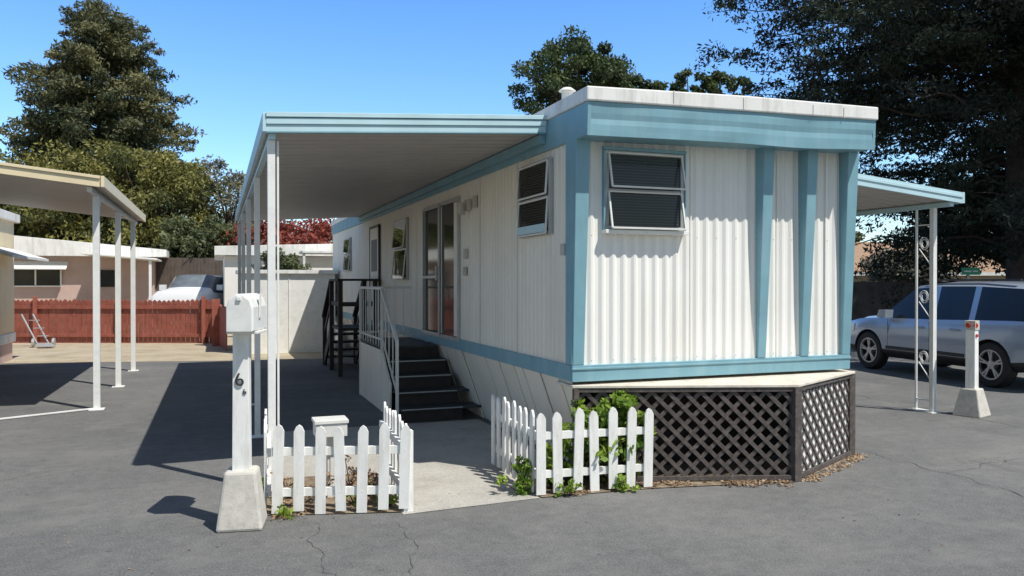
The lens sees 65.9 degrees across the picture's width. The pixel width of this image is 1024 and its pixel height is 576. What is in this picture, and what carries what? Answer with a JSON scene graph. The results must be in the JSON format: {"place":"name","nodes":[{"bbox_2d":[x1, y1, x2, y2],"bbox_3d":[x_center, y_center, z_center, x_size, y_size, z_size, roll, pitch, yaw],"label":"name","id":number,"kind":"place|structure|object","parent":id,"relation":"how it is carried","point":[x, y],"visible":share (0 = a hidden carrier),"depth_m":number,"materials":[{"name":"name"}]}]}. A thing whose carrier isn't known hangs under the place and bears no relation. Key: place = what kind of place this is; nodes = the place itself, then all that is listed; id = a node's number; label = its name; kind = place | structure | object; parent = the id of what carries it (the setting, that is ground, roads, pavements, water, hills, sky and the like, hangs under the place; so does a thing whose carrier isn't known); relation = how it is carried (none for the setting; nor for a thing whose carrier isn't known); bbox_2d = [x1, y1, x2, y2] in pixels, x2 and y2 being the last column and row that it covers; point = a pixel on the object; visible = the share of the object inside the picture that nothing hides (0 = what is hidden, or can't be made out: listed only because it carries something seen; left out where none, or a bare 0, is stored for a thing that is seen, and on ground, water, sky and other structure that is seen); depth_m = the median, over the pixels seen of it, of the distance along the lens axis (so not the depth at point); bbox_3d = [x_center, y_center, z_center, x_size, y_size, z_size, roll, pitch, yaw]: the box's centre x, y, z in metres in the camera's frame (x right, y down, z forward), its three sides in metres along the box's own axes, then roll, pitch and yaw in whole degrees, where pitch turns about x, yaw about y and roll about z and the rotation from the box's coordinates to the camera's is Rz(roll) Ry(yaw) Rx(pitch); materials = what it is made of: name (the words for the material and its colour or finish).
{"place":"outdoors","nodes":[
{"label":"outdoors","id":0,"kind":"place"},
{"bbox_2d":[5,321,337,362],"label":"dry ground","id":1,"kind":"structure","parent":0,"point":[71,352],"depth_m":18.75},
{"bbox_2d":[0,204,62,239],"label":"olive green tree","id":2,"kind":"object","parent":1,"relation":"on","point":[15,234],"visible":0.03,"depth_m":38.17,"materials":[{"name":"green plant"}]},
{"bbox_2d":[21,314,55,347],"bbox_3d":[-12.257,1.114,20.612,1.278,0.858,0.569,0,1,38],"label":"hand truck","id":3,"kind":"object","parent":1,"relation":"on","point":[34,343],"visible":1,"depth_m":20.57,"materials":[{"name":"metal"}]},
{"bbox_2d":[0,137,165,244],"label":"olive green tree","id":4,"kind":"object","parent":1,"relation":"on","point":[36,220],"visible":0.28,"depth_m":36.88,"materials":[{"name":"green plant"}]},
{"bbox_2d":[14,236,169,322],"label":"pink house","id":5,"kind":"structure","parent":1,"relation":"on","point":[65,272],"depth_m":32.19,"materials":[{"name":"paint"}]},
{"bbox_2d":[0,0,206,239],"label":"redwood tree","id":6,"kind":"object","parent":1,"relation":"on","point":[98,53],"visible":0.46,"depth_m":43.03,"materials":[{"name":"green plant"}]},
{"bbox_2d":[12,296,211,342],"bbox_3d":[-13.157,0.885,21.930,9.768,1.300,0.144,0,0,1],"label":"red picket fence","id":7,"kind":"object","parent":1,"relation":"on","point":[65,322],"visible":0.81,"depth_m":21.94,"materials":[{"name":"paint"}]},
{"bbox_2d":[62,141,241,256],"bbox_3d":[-17.232,-2.814,38.969,7.667,8.442,8.313,0,0,8],"label":"olive green tree","id":8,"kind":"object","parent":1,"relation":"on","point":[161,174],"visible":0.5,"depth_m":37.18,"materials":[{"name":"green plant"}]},
{"bbox_2d":[151,274,222,317],"bbox_3d":[-12.002,0.477,30.494,2.320,1.988,5.400,0,0,-3],"label":"pickup truck","id":9,"kind":"object","parent":1,"relation":"on","point":[195,287],"visible":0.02,"depth_m":29.28,"materials":[{"name":"white metal"}]},
{"bbox_2d":[156,258,222,320],"bbox_3d":[-6.626,0.053,34.964,18.320,2.770,0.024,0,0,-5],"label":"board fence","id":10,"kind":"object","parent":1,"relation":"on","point":[168,270],"visible":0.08,"depth_m":34.33,"materials":[{"name":"brown wood"}]},
{"bbox_2d":[148,213,253,274],"bbox_3d":[-14.178,-1.014,36.636,5.112,4.878,4.882,0,0,17],"label":"hedge tree","id":11,"kind":"object","parent":1,"relation":"on","point":[194,242],"visible":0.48,"depth_m":35.31,"materials":[{"name":"green plant"}]},
{"bbox_2d":[169,154,263,241],"bbox_3d":[-14.226,-2.620,40.077,5.118,8.039,4.773,0,0,17],"label":"grey green tree","id":12,"kind":"object","parent":1,"relation":"on","point":[228,218],"visible":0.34,"depth_m":39.14,"materials":[{"name":"green plant"}]},
{"bbox_2d":[212,299,226,350],"bbox_3d":[-7.681,0.920,20.593,0.216,1.250,2.820,0,0,-25],"label":"red gate post","id":13,"kind":"object","parent":1,"relation":"on","point":[219,335],"visible":0.94,"depth_m":20.85,"materials":[{"name":"paint"}]},
{"bbox_2d":[210,219,308,245],"bbox_3d":[-11.644,-1.084,37.371,4.874,5.008,4.971,0,0,2],"label":"red leaf tree","id":14,"kind":"object","parent":1,"relation":"on","point":[284,226],"visible":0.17,"depth_m":36.67,"materials":[{"name":"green plant"}]},
{"bbox_2d":[214,244,337,334],"bbox_3d":[-3.758,-0.076,30.126,14.200,3.100,7.700,0,0,-20],"label":"white mobile home","id":15,"kind":"object","parent":1,"relation":"on","point":[318,256],"visible":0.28,"depth_m":25.67,"materials":[{"name":"white metal"}]},
{"bbox_2d":[251,246,312,269],"bbox_3d":[-7.038,0.127,24.222,1.932,2.783,1.985,0,0,29],"label":"shrub","id":16,"kind":"object","parent":1,"relation":"on","point":[290,261],"visible":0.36,"depth_m":23.70,"materials":[{"name":"green plant"}]},
{"bbox_2d":[263,419,547,513],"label":"concrete path","id":17,"kind":"structure","parent":0,"point":[453,458],"depth_m":7.34,"materials":[{"name":"grey concrete"}]},
{"bbox_2d":[495,454,548,495],"bbox_3d":[0.073,1.515,6.340,0.450,0.348,0.232,0,0,-20],"label":"shrub","id":18,"kind":"object","parent":17,"relation":"on","point":[521,486],"visible":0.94,"depth_m":6.30,"materials":[{"name":"green plant"}]},
{"bbox_2d":[0,0,1005,243],"label":"sky","id":19,"kind":"structure","parent":0,"point":[241,60],"materials":[{"name":"blue"}]},
{"bbox_2d":[0,332,1023,575],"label":"ground","id":20,"kind":"structure","parent":0,"point":[149,447],"depth_m":5.95,"materials":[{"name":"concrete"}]},
{"bbox_2d":[0,342,11,363],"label":"skirt","id":21,"kind":"object","parent":20,"relation":"on","point":[5,352],"visible":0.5,"depth_m":16.70,"materials":[{"name":"pink paint"}]},
{"bbox_2d":[0,219,13,335],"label":"walls","id":22,"kind":"structure","parent":21,"relation":"on","point":[6,283],"depth_m":16.73,"materials":[{"name":"beige paint"}]},
{"bbox_2d":[0,209,19,345],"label":"roof","id":23,"kind":"structure","parent":22,"relation":"on","point":[5,215],"depth_m":16.66,"materials":[{"name":"white metal"}]},
{"bbox_2d":[0,247,48,261],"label":"awning","id":24,"kind":"object","parent":22,"relation":"attached to","point":[14,253],"depth_m":15.67,"materials":[{"name":"white metal"}]},
{"bbox_2d":[0,162,145,419],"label":"neighbour carport","id":25,"kind":"object","parent":20,"relation":"on","point":[48,189],"visible":1,"depth_m":11.34,"materials":[{"name":"metal"}]},
{"bbox_2d":[216,293,266,532],"bbox_3d":[-1.883,0.849,5.502,0.305,1.620,0.432,0,0,-10],"label":"mailbox","id":26,"kind":"object","parent":20,"relation":"on","point":[242,506],"visible":1,"depth_m":5.42,"materials":[{"name":"concrete"}]},
{"bbox_2d":[226,294,266,333],"bbox_3d":[-1.846,0.176,5.465,0.210,0.275,0.355,0,0,-5],"label":"door and flag","id":27,"kind":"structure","parent":26,"relation":"in","point":[239,309],"depth_m":5.30,"materials":[{"name":"white paint"}]},
{"bbox_2d":[235,270,337,353],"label":"storage shed","id":28,"kind":"structure","parent":20,"relation":"on","point":[302,294],"depth_m":18.99,"materials":[{"name":"white paint"}]},
{"bbox_2d":[275,218,334,244],"bbox_3d":[-8.054,-1.115,36.845,6.089,5.077,5.843,0,0,-20],"label":"red leaf tree","id":29,"kind":"object","parent":20,"relation":"on","point":[320,232],"visible":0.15,"depth_m":35.48,"materials":[{"name":"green plant"}]},
{"bbox_2d":[267,472,400,514],"bbox_3d":[-1.456,1.645,6.305,0.956,0.001,1.294,0,0,-16],"label":"planting bed","id":30,"kind":"object","parent":20,"relation":"on","point":[330,501],"visible":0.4,"depth_m":6.01,"materials":[{"name":"brown soil"}]},
{"bbox_2d":[269,455,378,498],"bbox_3d":[-1.435,1.507,6.226,0.839,0.316,0.562,0,1,-40],"label":"dry plant","id":31,"kind":"object","parent":30,"relation":"on","point":[354,474],"visible":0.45,"depth_m":6.25,"materials":[{"name":"brown plant"}]},
{"bbox_2d":[311,415,348,496],"bbox_3d":[-1.430,1.339,6.206,0.260,0.630,0.220,0,0,-20],"label":"utility pedestal","id":32,"kind":"object","parent":30,"relation":"on","point":[330,424],"visible":0.61,"depth_m":6.15,"materials":[{"name":"white metal"}]},
{"bbox_2d":[264,402,412,513],"bbox_3d":[-1.443,1.319,6.298,1.062,0.668,1.382,0,0,-20],"label":"picket fence","id":33,"kind":"object","parent":30,"relation":"on","point":[390,447],"visible":0.99,"depth_m":5.79,"materials":[{"name":"white wood"}]},
{"bbox_2d":[322,279,379,376],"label":"back steps","id":34,"kind":"structure","parent":20,"relation":"on","point":[330,303],"depth_m":15.25,"materials":[{"name":"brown wood"}]},
{"bbox_2d":[235,112,546,490],"bbox_3d":[-2.566,0.015,11.340,2.456,3.200,9.935,0,0,-20],"label":"carport awning","id":35,"kind":"object","parent":20,"relation":"on","point":[317,165],"visible":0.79,"depth_m":7.84,"materials":[{"name":"metal"}]},
{"bbox_2d":[359,286,481,422],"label":"entry steps","id":36,"kind":"structure","parent":20,"relation":"on","point":[412,375],"depth_m":10.29,"materials":[{"name":"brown wood"}]},
{"bbox_2d":[261,468,640,519],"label":"weeds","id":37,"kind":"object","parent":20,"relation":"on","point":[284,511],"visible":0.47,"depth_m":6.21,"materials":[{"name":"green plant"}]},
{"bbox_2d":[335,315,587,466],"bbox_3d":[-1.925,1.171,13.689,0.336,0.853,14.708,0,0,-20],"label":"side skirting","id":38,"kind":"object","parent":20,"relation":"on","point":[523,387],"visible":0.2,"depth_m":8.61,"materials":[{"name":"white metal"}]},
{"bbox_2d":[7,395,1021,574],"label":"pavement cracks","id":39,"kind":"object","parent":20,"relation":"on","point":[859,449],"visible":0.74,"depth_m":6.65,"materials":[{"name":"black asphalt"}]},
{"bbox_2d":[64,490,983,575],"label":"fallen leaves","id":40,"kind":"object","parent":20,"relation":"on","point":[454,515],"visible":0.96,"depth_m":5.28,"materials":[{"name":"brown plant"}]},
{"bbox_2d":[348,321,789,465],"bbox_3d":[-0.599,1.168,14.261,2.560,0.850,14.450,0,0,-20],"label":"under skirt","id":41,"kind":"object","parent":20,"relation":"on","point":[684,416],"visible":0.05,"depth_m":7.49,"materials":[{"name":"brown wood"}]},
{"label":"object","id":42,"kind":"object","parent":41,"relation":"on","visible":0},
{"bbox_2d":[335,310,850,381],"bbox_3d":[-0.694,0.669,14.117,2.984,0.140,14.845,0,0,-20],"label":"teal belt","id":43,"kind":"object","parent":42,"relation":"on","point":[605,372],"visible":0.75,"depth_m":7.27,"materials":[{"name":"paint"}]},
{"bbox_2d":[333,144,565,363],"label":"side wall","id":44,"kind":"structure","parent":43,"relation":"on","point":[541,296],"depth_m":8.58,"materials":[{"name":"white metal"}]},
{"bbox_2d":[344,237,351,270],"bbox_3d":[-3.749,-0.760,18.033,0.041,0.750,0.850,0,0,-20],"label":"side window frame","id":45,"kind":"object","parent":44,"relation":"attached to","point":[350,269],"visible":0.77,"depth_m":17.64,"materials":[{"name":"metal"}]},
{"bbox_2d":[343,238,349,270],"bbox_3d":[-3.784,-0.756,18.020,0.046,0.734,0.806,0,0,-20],"label":"side window sash","id":46,"kind":"object","parent":45,"relation":"in","point":[346,245],"depth_m":17.97,"materials":[{"name":"clear glass"}]},
{"bbox_2d":[345,243,349,269],"bbox_3d":[-3.740,-0.760,18.037,0.022,0.715,0.815,0,0,-20],"label":"side window glass","id":47,"kind":"object","parent":45,"relation":"attached to","point":[347,260],"visible":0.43,"depth_m":18.07,"materials":[{"name":"black glass"}]},
{"bbox_2d":[369,224,380,321],"bbox_3d":[-2.599,-0.280,14.944,0.041,1.795,0.930,0,0,-20],"label":"back door frame","id":48,"kind":"object","parent":44,"relation":"attached to","point":[373,255],"visible":0.76,"depth_m":14.78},
{"bbox_2d":[370,227,377,319],"bbox_3d":[-2.594,-0.257,14.946,0.030,1.750,0.850,0,0,-20],"label":"back door","id":49,"kind":"structure","parent":48,"relation":"attached to","point":[374,236],"depth_m":15.10,"materials":[{"name":"white metal"}]},
{"bbox_2d":[394,217,408,279],"bbox_3d":[-1.797,-0.626,12.812,0.041,0.980,0.900,0,0,-20],"label":"side window frame","id":50,"kind":"object","parent":44,"relation":"attached to","point":[407,250],"visible":0.82,"depth_m":12.39,"materials":[{"name":"metal"}]},
{"bbox_2d":[391,218,405,278],"bbox_3d":[-1.841,-0.622,12.796,0.066,0.964,0.856,0,0,-20],"label":"side window sash","id":51,"kind":"object","parent":50,"relation":"in","point":[398,232],"depth_m":12.76,"materials":[{"name":"clear glass"}]},
{"bbox_2d":[396,225,405,277],"bbox_3d":[-1.788,-0.626,12.815,0.022,0.945,0.865,0,0,-20],"label":"side window glass","id":52,"kind":"object","parent":50,"relation":"attached to","point":[399,261],"visible":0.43,"depth_m":12.79,"materials":[{"name":"glass"}]},
{"bbox_2d":[423,196,460,341],"bbox_3d":[-0.953,-0.239,10.557,0.041,1.800,1.720,0,0,-20],"label":"sliding door frame","id":53,"kind":"object","parent":44,"relation":"attached to","point":[443,203],"visible":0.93,"depth_m":9.77,"materials":[{"name":"silver metal"}]},
{"bbox_2d":[422,204,439,335],"bbox_3d":[-1.138,-0.242,10.926,0.042,1.760,0.900,0,0,-20],"label":"screen door frame","id":54,"kind":"object","parent":53,"relation":"attached to","point":[435,276],"visible":1,"depth_m":10.76,"materials":[{"name":"metal"}]},
{"bbox_2d":[426,201,456,336],"bbox_3d":[-0.944,-0.239,10.561,0.022,1.750,1.670,0,0,-20],"label":"sliding door glass","id":55,"kind":"object","parent":53,"relation":"in","point":[447,269],"visible":0.57,"depth_m":10.47,"materials":[{"name":"clear glass"}]},
{"bbox_2d":[441,202,456,336],"bbox_3d":[-0.810,-0.236,10.157,0.006,1.680,0.750,0,0,-20],"label":"door curtain","id":56,"kind":"object","parent":53,"relation":"attached to","point":[455,270],"depth_m":9.89,"materials":[{"name":"fabric"}]},
{"bbox_2d":[456,195,565,274],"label":"side fittings","id":57,"kind":"object","parent":44,"relation":"attached to","point":[462,208],"visible":1,"depth_m":9.32,"materials":[{"name":"metal"}]},
{"bbox_2d":[518,157,552,238],"bbox_3d":[0.215,-0.831,7.429,0.041,0.690,0.770,0,0,-20],"label":"side window frame","id":58,"kind":"object","parent":44,"relation":"attached to","point":[550,196],"visible":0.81,"depth_m":7.08,"materials":[{"name":"metal"}]},
{"bbox_2d":[516,159,547,237],"bbox_3d":[0.185,-0.827,7.418,0.036,0.674,0.726,0,0,-20],"label":"side window sash","id":59,"kind":"object","parent":58,"relation":"attached to","point":[543,193],"visible":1,"depth_m":7.33,"materials":[{"name":"silver metal"}]},
{"bbox_2d":[517,223,544,235],"bbox_3d":[0.171,-0.548,7.415,0.004,0.075,0.690,0,0,-20],"label":"side window panel","id":60,"kind":"structure","parent":59,"relation":"attached to","point":[536,228],"depth_m":7.38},
{"bbox_2d":[521,163,547,229],"bbox_3d":[0.224,-0.831,7.433,0.022,0.655,0.735,0,0,-20],"label":"side window glass","id":61,"kind":"object","parent":58,"relation":"attached to","point":[533,183],"visible":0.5,"depth_m":7.46,"materials":[{"name":"black glass"}]},
{"bbox_2d":[584,141,839,364],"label":"front wall","id":62,"kind":"structure","parent":43,"relation":"on","point":[637,310],"depth_m":7.17,"materials":[{"name":"white metal"}]},
{"bbox_2d":[605,150,683,230],"bbox_3d":[1.156,-0.842,6.895,0.780,0.680,0.041,0,0,-20],"label":"front window frame","id":63,"kind":"object","parent":62,"relation":"attached to","point":[608,226],"visible":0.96,"depth_m":6.84,"materials":[{"name":"metal"}]},
{"bbox_2d":[609,154,679,226],"bbox_3d":[1.153,-0.842,6.904,0.745,0.645,0.022,0,0,-20],"label":"front window glass","id":64,"kind":"object","parent":63,"relation":"attached to","point":[648,210],"visible":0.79,"depth_m":6.90,"materials":[{"name":"black glass"}]},
{"bbox_2d":[602,146,686,230],"bbox_3d":[1.158,-0.857,6.891,0.820,0.710,0.051,0,0,-20],"label":"front window trim","id":65,"kind":"structure","parent":63,"relation":"attached to","point":[604,148],"depth_m":6.79,"materials":[{"name":"white paint"}]},
{"bbox_2d":[608,151,686,229],"bbox_3d":[1.176,-0.837,6.841,0.736,0.664,0.086,0,0,-20],"label":"front window sash","id":66,"kind":"object","parent":63,"relation":"in","point":[646,187],"visible":1,"depth_m":6.83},
{"bbox_2d":[602,229,688,235],"bbox_3d":[1.165,-0.483,6.875,0.820,0.033,0.091,0,0,-20],"label":"front window sill","id":67,"kind":"structure","parent":62,"relation":"attached to","point":[640,232],"depth_m":6.83,"materials":[{"name":"white paint"}]},
{"bbox_2d":[479,148,826,359],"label":"panel seams","id":68,"kind":"object","parent":62,"relation":"attached to","point":[690,255],"visible":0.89,"depth_m":7.41,"materials":[{"name":"metal"}]},
{"bbox_2d":[566,132,858,364],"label":"teal fins","id":69,"kind":"object","parent":62,"relation":"attached to","point":[577,172],"visible":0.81,"depth_m":7.29,"materials":[{"name":"teal metal"}]},
{"bbox_2d":[331,86,877,225],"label":"roof","id":70,"kind":"structure","parent":42,"relation":"on","point":[687,100],"depth_m":6.79,"materials":[{"name":"white metal"}]},
{"bbox_2d":[558,87,844,117],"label":"roof vents","id":71,"kind":"object","parent":70,"relation":"on","point":[566,91],"visible":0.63,"depth_m":7.00,"materials":[{"name":"white metal"}]},
{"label":"rear walls","id":72,"kind":"object","parent":42,"relation":"attached to","visible":0},
{"bbox_2d":[332,101,875,234],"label":"teal fascia","id":73,"kind":"structure","parent":72,"relation":"attached to","point":[593,121],"depth_m":6.88,"materials":[{"name":"paint"}]},
{"bbox_2d":[507,24,643,114],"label":"pine tree","id":74,"kind":"object","parent":20,"relation":"on","point":[556,77],"visible":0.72,"depth_m":47.79,"materials":[{"name":"leaves"},{"name":"bark"}]},
{"bbox_2d":[596,64,652,89],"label":"pine tree","id":75,"kind":"object","parent":20,"relation":"on","point":[637,80],"visible":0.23,"depth_m":48.70,"materials":[{"name":"green plant"}]},
{"bbox_2d":[648,80,671,90],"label":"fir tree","id":76,"kind":"object","parent":20,"relation":"on","point":[658,85],"visible":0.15,"depth_m":49.05,"materials":[{"name":"green plant"}]},
{"bbox_2d":[511,454,851,496],"bbox_3d":[1.724,1.639,7.067,3.379,0.001,1.061,0,0,-15],"label":"planting bed","id":77,"kind":"object","parent":20,"relation":"on","point":[733,465],"visible":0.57,"depth_m":6.98,"materials":[{"name":"brown soil"}]},
{"bbox_2d":[271,479,794,519],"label":"leaf litter","id":78,"kind":"object","parent":77,"relation":"on","point":[734,482],"visible":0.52,"depth_m":6.58,"materials":[{"name":"brown plant"}]},
{"bbox_2d":[491,394,653,494],"bbox_3d":[0.314,1.301,6.602,0.752,0.679,1.567,-1,1,-60],"label":"picket fence","id":79,"kind":"object","parent":77,"relation":"on","point":[557,473],"visible":0.95,"depth_m":6.41,"materials":[{"name":"white wood"}]},
{"bbox_2d":[534,389,655,491],"bbox_3d":[0.659,1.272,6.559,1.031,0.855,0.529,0,0,-20],"label":"leafy bush","id":80,"kind":"object","parent":77,"relation":"on","point":[623,402],"visible":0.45,"depth_m":6.54,"materials":[{"name":"green plant"}]},
{"bbox_2d":[556,369,855,481],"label":"lattice deck","id":81,"kind":"structure","parent":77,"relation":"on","point":[821,415],"depth_m":6.73,"materials":[{"name":"brown wood"}]},
{"bbox_2d":[669,67,707,92],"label":"fir tree","id":82,"kind":"object","parent":20,"relation":"on","point":[681,81],"visible":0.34,"depth_m":49.55,"materials":[{"name":"green plant"}]},
{"bbox_2d":[697,70,751,95],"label":"fir tree","id":83,"kind":"object","parent":20,"relation":"on","point":[716,79],"visible":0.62,"depth_m":49.33,"materials":[{"name":"green plant"}]},
{"bbox_2d":[802,453,869,481],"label":"gravel","id":84,"kind":"structure","parent":20,"relation":"on","point":[816,477],"depth_m":7.14,"materials":[{"name":"brown gravel"}]},
{"bbox_2d":[689,0,1023,308],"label":"monterey cypress tree","id":85,"kind":"object","parent":20,"relation":"on","point":[959,46],"visible":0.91,"depth_m":21.63,"materials":[{"name":"green plant"}]},
{"bbox_2d":[855,231,865,241],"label":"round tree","id":86,"kind":"object","parent":20,"relation":"on","point":[858,238],"visible":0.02,"depth_m":40.85,"materials":[{"name":"green plant"}]},
{"bbox_2d":[851,281,956,320],"bbox_3d":[14.900,0.624,27.525,23.254,1.740,0.024,0,0,17],"label":"dark board fence","id":87,"kind":"object","parent":20,"relation":"on","point":[865,295],"visible":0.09,"depth_m":28.11,"materials":[{"name":"brown wood"}]},
{"bbox_2d":[859,243,955,281],"bbox_3d":[16.314,-0.286,32.987,4.015,3.476,3.690,0,0,-20],"label":"yellow shrub","id":88,"kind":"object","parent":20,"relation":"on","point":[869,264],"visible":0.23,"depth_m":32.56,"materials":[{"name":"green plant"}]},
{"bbox_2d":[856,173,964,413],"bbox_3d":[2.943,0.039,13.117,3.100,3.125,7.767,0,0,-20],"label":"side carport awning","id":89,"kind":"object","parent":20,"relation":"on","point":[877,195],"visible":0.4,"depth_m":10.25,"materials":[{"name":"metal"}]},
{"bbox_2d":[853,242,1005,281],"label":"brown roof house","id":90,"kind":"structure","parent":20,"relation":"on","point":[987,273],"depth_m":37.00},
{"bbox_2d":[850,279,1023,387],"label":"parked suv","id":91,"kind":"object","parent":20,"relation":"on","point":[995,307],"visible":0.88,"depth_m":13.41,"materials":[{"name":"silver metal"}]},
{"bbox_2d":[905,145,1005,282],"bbox_3d":[16.532,-1.643,25.739,6.739,6.300,7.026,0,0,22],"label":"dark bush tree","id":92,"kind":"object","parent":20,"relation":"on","point":[997,253],"visible":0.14,"depth_m":24.74,"materials":[{"name":"green plant"}]},
{"bbox_2d":[961,268,979,281],"bbox_3d":[12.750,0.485,21.984,0.500,2.100,0.100,0,0,0],"label":"street sign","id":93,"kind":"object","parent":20,"relation":"on","point":[968,272],"visible":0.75,"depth_m":21.94,"materials":[{"name":"metal"}]},
{"bbox_2d":[953,320,990,417],"bbox_3d":[5.861,1.020,10.061,0.334,1.210,0.334,0,1,-38],"label":"reflector post","id":94,"kind":"object","parent":20,"relation":"on","point":[971,401],"visible":1,"depth_m":10.00,"materials":[{"name":"concrete"}]}
]}

